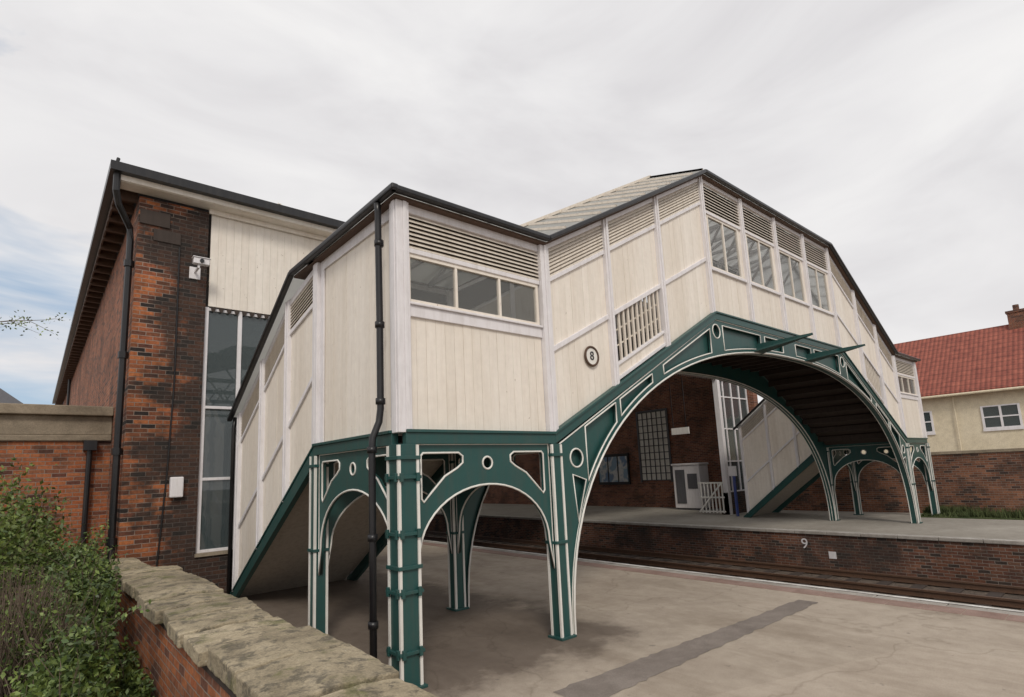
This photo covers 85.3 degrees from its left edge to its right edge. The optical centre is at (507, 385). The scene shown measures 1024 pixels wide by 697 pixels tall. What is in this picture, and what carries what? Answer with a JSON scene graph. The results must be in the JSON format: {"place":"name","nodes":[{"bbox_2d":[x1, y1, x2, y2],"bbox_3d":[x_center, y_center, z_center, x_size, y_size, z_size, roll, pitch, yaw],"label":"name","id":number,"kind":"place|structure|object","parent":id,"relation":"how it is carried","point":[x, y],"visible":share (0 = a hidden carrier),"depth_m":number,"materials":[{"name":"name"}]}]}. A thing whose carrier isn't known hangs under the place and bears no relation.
{"place":"outdoors","nodes":[
{"label":"outdoors","id":0,"kind":"place"},
{"bbox_2d":[0,0,1023,454],"label":"sky","id":1,"kind":"structure","parent":0,"point":[891,131],"materials":[{"name":"white"}]},
{"bbox_2d":[120,540,1023,696],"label":"station platform","id":2,"kind":"structure","parent":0,"point":[645,631],"depth_m":7.10,"materials":[{"name":"concrete"}]},
{"bbox_2d":[0,388,113,561],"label":"brick annex","id":3,"kind":"object","parent":2,"relation":"on","point":[73,442],"visible":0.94,"depth_m":11.26,"materials":[{"name":"brick"}]},
{"bbox_2d":[96,632,141,691],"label":"soil","id":4,"kind":"structure","parent":2,"relation":"on","point":[116,649],"depth_m":7.77,"materials":[{"name":"brown soil"}]},
{"bbox_2d":[0,310,66,338],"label":"young tree","id":5,"kind":"object","parent":4,"relation":"on","point":[13,321],"visible":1,"depth_m":7.41,"materials":[{"name":"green plant"}]},
{"bbox_2d":[0,457,90,610],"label":"hedge bush","id":6,"kind":"object","parent":4,"relation":"on","point":[14,536],"visible":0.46,"depth_m":8.29,"materials":[{"name":"green plant"}]},
{"bbox_2d":[0,560,107,696],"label":"bare twiggy shrub","id":7,"kind":"object","parent":4,"relation":"on","point":[8,620],"visible":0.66,"depth_m":5.39,"materials":[{"name":"green plant"}]},
{"bbox_2d":[0,518,156,696],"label":"ivy bush","id":8,"kind":"object","parent":4,"relation":"on","point":[85,667],"visible":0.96,"depth_m":5.45,"materials":[{"name":"green plant"}]},
{"bbox_2d":[105,581,230,696],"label":"brickwork","id":9,"kind":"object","parent":2,"relation":"on","point":[174,670],"visible":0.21,"depth_m":5.55,"materials":[{"name":"red brick"}]},
{"bbox_2d":[159,623,235,696],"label":"coping joint mortar","id":10,"kind":"object","parent":9,"relation":"on","point":[219,681],"depth_m":3.91,"materials":[{"name":"grey concrete"}]},
{"bbox_2d":[109,557,437,696],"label":"coping stones","id":11,"kind":"object","parent":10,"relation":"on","point":[242,647],"visible":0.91,"depth_m":4.08,"materials":[{"name":"beige stone"}]},
{"bbox_2d":[227,168,940,688],"bbox_3d":[4.883,-0.022,15.097,21.214,8.621,8.070,5,-12,-40],"label":"station footbridge","id":12,"kind":"object","parent":2,"relation":"on","point":[419,360],"visible":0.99,"depth_m":8.91,"materials":[{"name":"beige paint"}]},
{"bbox_2d":[426,503,1023,586],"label":"station platform","id":13,"kind":"structure","parent":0,"point":[990,551],"depth_m":17.67,"materials":[{"name":"brick"}]},
{"bbox_2d":[52,157,757,592],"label":"brick train shed","id":14,"kind":"structure","parent":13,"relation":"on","point":[120,351],"depth_m":11.39,"materials":[{"name":"brick"}]},
{"bbox_2d":[156,247,183,566],"bbox_3d":[-6.354,0.375,10.647,0.384,6.351,0.119,5,-12,-40],"label":"junction box","id":15,"kind":"object","parent":14,"relation":"attached to","point":[176,484],"visible":0.96,"depth_m":10.46,"materials":[{"name":"white paint"}]},
{"bbox_2d":[189,255,210,279],"bbox_3d":[-6.154,-2.340,11.126,0.320,0.340,0.450,5,-12,-40],"label":"security camera","id":16,"kind":"object","parent":14,"relation":"attached to","point":[194,272],"visible":1,"depth_m":11.07,"materials":[{"name":"white paint"}]},
{"bbox_2d":[598,453,630,484],"bbox_3d":[6.003,4.743,31.399,0.100,1.700,2.200,5,-12,-40],"label":"notice board","id":17,"kind":"object","parent":14,"relation":"attached to","point":[613,469],"visible":0.91,"depth_m":31.26,"materials":[{"name":"black paint"}]},
{"bbox_2d":[638,411,670,479],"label":"lattice window panes","id":18,"kind":"structure","parent":14,"relation":"in","point":[658,412],"depth_m":29.48,"materials":[{"name":"grey glass"}]},
{"bbox_2d":[669,377,689,434],"bbox_3d":[7.042,0.855,22.925,0.050,2.320,0.800,5,-12,-40],"label":"hanging sign","id":19,"kind":"object","parent":14,"relation":"hanging from","point":[681,430],"visible":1,"depth_m":22.80,"materials":[{"name":"white metal"}]},
{"bbox_2d":[671,462,711,509],"bbox_3d":[8.918,4.877,26.916,0.870,2.200,1.550,5,-12,-40],"label":"ticket kiosk","id":20,"kind":"object","parent":13,"relation":"on","point":[687,477],"visible":0.95,"depth_m":26.58,"materials":[{"name":"white paint"}]},
{"bbox_2d":[697,482,725,512],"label":"white gate","id":21,"kind":"structure","parent":13,"relation":"on","point":[710,497],"depth_m":23.47,"materials":[{"name":"white wood"}]},
{"bbox_2d":[728,466,738,515],"bbox_3d":[9.235,4.288,22.575,0.120,2.000,0.350,5,-12,-40],"label":"signpost","id":22,"kind":"object","parent":13,"relation":"on","point":[732,471],"visible":1,"depth_m":22.55,"materials":[{"name":"blue metal"}]},
{"bbox_2d":[801,538,836,558],"bbox_3d":[9.263,4.853,16.556,0.014,0.534,0.940,5,-12,-40],"label":"platform number sign","id":23,"kind":"object","parent":13,"relation":"attached to","point":[832,555],"visible":1,"depth_m":16.29,"materials":[{"name":"white metal"}]},
{"bbox_2d":[782,451,1023,512],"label":"wall","id":24,"kind":"structure","parent":13,"relation":"on","point":[994,480],"depth_m":20.06,"materials":[{"name":"brick"}]},
{"bbox_2d":[931,448,1023,454],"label":"coping","id":25,"kind":"object","parent":24,"relation":"on","point":[979,451],"depth_m":19.34,"materials":[{"name":"stone"}]},
{"bbox_2d":[920,503,1023,519],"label":"grass verge","id":26,"kind":"object","parent":13,"relation":"on","point":[964,513],"depth_m":18.33,"materials":[{"name":"green plant"}]},
{"bbox_2d":[862,389,1023,453],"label":"walls","id":27,"kind":"structure","parent":0,"point":[973,435],"depth_m":27.43,"materials":[{"name":"beige paint"}]},
{"bbox_2d":[894,324,1023,396],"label":"tiled roof","id":28,"kind":"structure","parent":27,"relation":"on","point":[990,358],"depth_m":28.71,"materials":[{"name":"red tile"}]},
{"bbox_2d":[1005,304,1023,329],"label":"chimney","id":29,"kind":"object","parent":28,"relation":"on","point":[1015,316],"visible":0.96,"depth_m":28.70,"materials":[{"name":"brick"}]},
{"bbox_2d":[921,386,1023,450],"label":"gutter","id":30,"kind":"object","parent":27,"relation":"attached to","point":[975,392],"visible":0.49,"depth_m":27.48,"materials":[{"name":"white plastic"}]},
{"bbox_2d":[923,403,1023,434],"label":"window frames","id":31,"kind":"structure","parent":27,"relation":"attached to","point":[1003,427],"depth_m":26.56,"materials":[{"name":"white wood"}]},
{"bbox_2d":[924,404,1020,431],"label":"window panes","id":32,"kind":"object","parent":31,"relation":"in","point":[1005,410],"visible":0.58,"depth_m":26.61,"materials":[{"name":"black glass"}]},
{"label":"ground","id":33,"kind":"structure","parent":0,"visible":0},
{"bbox_2d":[423,531,1023,610],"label":"railway track","id":34,"kind":"structure","parent":33,"relation":"on","point":[989,595],"depth_m":14.81,"materials":[{"name":"metal"}]}
]}

